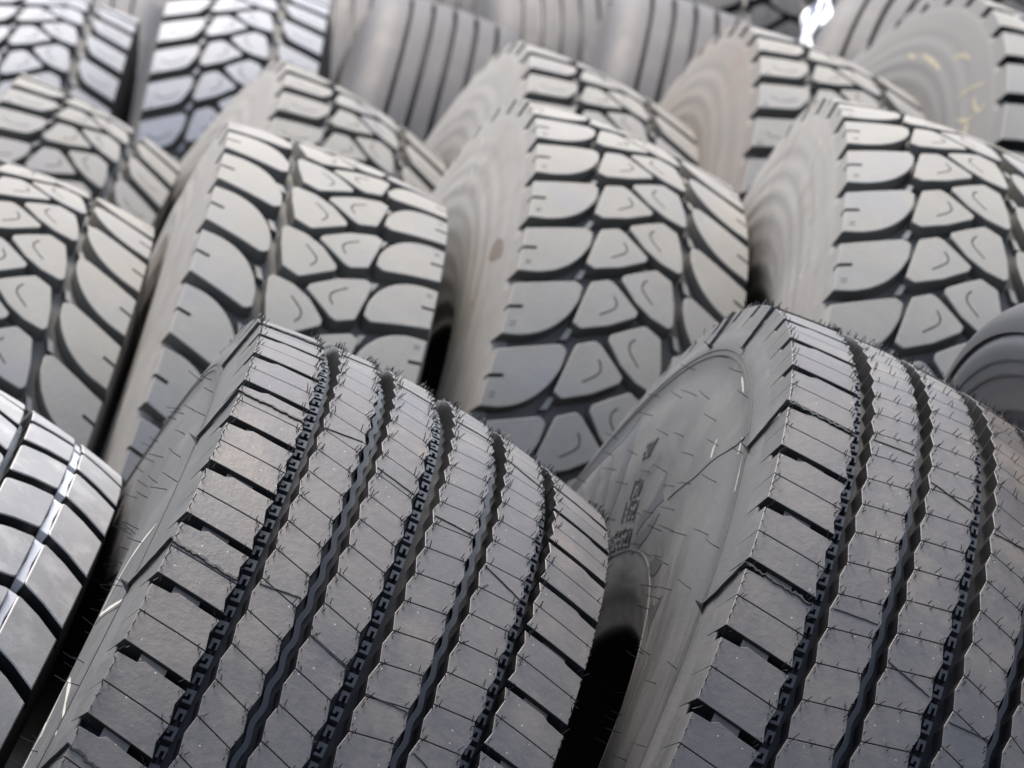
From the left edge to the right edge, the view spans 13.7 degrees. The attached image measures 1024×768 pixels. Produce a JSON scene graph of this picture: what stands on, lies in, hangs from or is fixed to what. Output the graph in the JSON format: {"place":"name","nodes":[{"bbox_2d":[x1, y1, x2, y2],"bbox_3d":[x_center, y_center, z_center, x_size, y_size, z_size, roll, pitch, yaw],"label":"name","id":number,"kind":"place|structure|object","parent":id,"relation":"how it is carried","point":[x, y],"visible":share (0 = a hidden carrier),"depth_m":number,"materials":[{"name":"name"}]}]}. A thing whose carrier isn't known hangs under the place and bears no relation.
{"place":"outdoors","nodes":[
{"label":"outdoors","id":0,"kind":"place"},
{"bbox_2d":[156,0,165,7],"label":"ground","id":1,"kind":"structure","parent":0,"point":[162,3],"depth_m":20.04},
{"bbox_2d":[0,390,121,767],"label":"truck tyre","id":2,"kind":"object","parent":1,"relation":"on","point":[60,490],"visible":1,"depth_m":3.25,"materials":[{"name":"rubber"}]},
{"bbox_2d":[0,0,139,125],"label":"truck tyre","id":3,"kind":"object","parent":1,"relation":"on","point":[83,50],"visible":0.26,"depth_m":6.40,"materials":[{"name":"grey rubber"}]},
{"bbox_2d":[0,159,153,454],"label":"truck tyre","id":4,"kind":"object","parent":1,"relation":"on","point":[74,267],"visible":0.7,"depth_m":4.18,"materials":[{"name":"rubber"}]},
{"bbox_2d":[0,73,181,242],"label":"truck tyre","id":5,"kind":"object","parent":1,"relation":"on","point":[72,140],"visible":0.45,"depth_m":5.41,"materials":[{"name":"rubber"}]},
{"bbox_2d":[85,0,162,127],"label":"truck tyre","id":6,"kind":"object","parent":1,"relation":"on","point":[147,13],"visible":0.02,"depth_m":7.45,"materials":[{"name":"grey rubber"}]},
{"bbox_2d":[130,0,331,162],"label":"truck tyre","id":7,"kind":"object","parent":1,"relation":"on","point":[208,61],"visible":0.17,"depth_m":6.34,"materials":[{"name":"grey rubber"}]},
{"bbox_2d":[96,122,447,487],"bbox_3d":[-0.382,0.277,4.522,0.654,1.105,1.117,-1,10,0],"label":"truck tyre","id":8,"kind":"object","parent":1,"relation":"on","point":[331,248],"visible":0.44,"depth_m":4.19,"materials":[{"name":"rubber"}]},
{"bbox_2d":[150,59,445,255],"bbox_3d":[-0.486,0.104,5.610,0.819,1.046,1.118,-1,10,0],"label":"truck tyre","id":9,"kind":"object","parent":1,"relation":"on","point":[293,102],"visible":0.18,"depth_m":5.43,"materials":[{"name":"rubber"}]},
{"bbox_2d":[4,311,613,767],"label":"truck tyre","id":10,"kind":"object","parent":1,"relation":"on","point":[314,555],"visible":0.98,"depth_m":2.91,"materials":[{"name":"rubber"}]},
{"bbox_2d":[325,0,374,82],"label":"truck tyre","id":11,"kind":"object","parent":1,"relation":"on","point":[347,16],"visible":0.01,"depth_m":7.43,"materials":[{"name":"grey rubber"}]},
{"bbox_2d":[333,0,518,142],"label":"truck tyre","id":12,"kind":"object","parent":1,"relation":"on","point":[413,67],"visible":0.16,"depth_m":6.27,"materials":[{"name":"grey rubber"}]},
{"bbox_2d":[428,0,477,14],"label":"truck tyre","id":13,"kind":"object","parent":1,"relation":"on","point":[467,6],"visible":0.02,"depth_m":8.37,"materials":[{"name":"grey rubber"}]},
{"bbox_2d":[473,0,611,62],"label":"truck tyre","id":14,"kind":"object","parent":1,"relation":"on","point":[565,28],"visible":0.06,"depth_m":7.41,"materials":[{"name":"grey rubber"}]},
{"bbox_2d":[418,41,697,398],"bbox_3d":[-0.126,0.094,5.604,0.747,1.079,1.118,-1,10,0],"label":"truck tyre","id":15,"kind":"object","parent":1,"relation":"on","point":[515,70],"visible":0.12,"depth_m":5.43,"materials":[{"name":"rubber"}]},
{"bbox_2d":[420,98,747,486],"bbox_3d":[-0.088,0.240,4.678,0.692,1.098,1.118,-1,10,0],"label":"truck tyre","id":16,"kind":"object","parent":1,"relation":"on","point":[594,278],"visible":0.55,"depth_m":4.32,"materials":[{"name":"rubber"}]},
{"bbox_2d":[580,0,752,104],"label":"truck tyre","id":17,"kind":"object","parent":1,"relation":"on","point":[649,49],"visible":0.14,"depth_m":6.34,"materials":[{"name":"grey rubber"}]},
{"bbox_2d":[688,0,838,44],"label":"truck tyre","id":18,"kind":"object","parent":1,"relation":"on","point":[782,17],"visible":0.03,"depth_m":7.40,"materials":[{"name":"rubber"}]},
{"bbox_2d":[552,299,1023,767],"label":"truck tyre","id":19,"kind":"object","parent":1,"relation":"on","point":[816,534],"visible":0.93,"depth_m":3.06,"materials":[{"name":"rubber"}]},
{"bbox_2d":[658,24,924,203],"bbox_3d":[0.199,0.079,5.604,0.692,1.097,1.118,-1,10,0],"label":"truck tyre","id":20,"kind":"object","parent":1,"relation":"on","point":[738,99],"visible":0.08,"depth_m":5.38,"materials":[{"name":"rubber"}]},
{"bbox_2d":[812,0,932,61],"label":"truck tyre","id":21,"kind":"object","parent":1,"relation":"on","point":[849,30],"visible":0.04,"depth_m":6.43,"materials":[{"name":"grey rubber"}]},
{"bbox_2d":[797,0,831,45],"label":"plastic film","id":22,"kind":"object","parent":21,"relation":"on","point":[816,15],"visible":0.7,"depth_m":6.30,"materials":[{"name":"white plastic"}]},
{"bbox_2d":[742,97,1023,380],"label":"truck tyre","id":23,"kind":"object","parent":1,"relation":"on","point":[901,234],"visible":0.33,"depth_m":4.16,"materials":[{"name":"rubber"}]},
{"bbox_2d":[850,0,1023,157],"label":"truck tyre","id":24,"kind":"object","parent":1,"relation":"on","point":[957,65],"visible":0.1,"depth_m":5.41,"materials":[{"name":"grey rubber"}]},
{"bbox_2d":[943,303,1023,431],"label":"truck tyre","id":25,"kind":"object","parent":1,"relation":"on","point":[987,365],"visible":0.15,"depth_m":3.45,"materials":[{"name":"rubber"}]},
{"bbox_2d":[989,0,1023,14],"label":"truck tyre","id":26,"kind":"object","parent":1,"relation":"on","point":[1016,5],"depth_m":7.40,"materials":[{"name":"rubber"}]}
]}

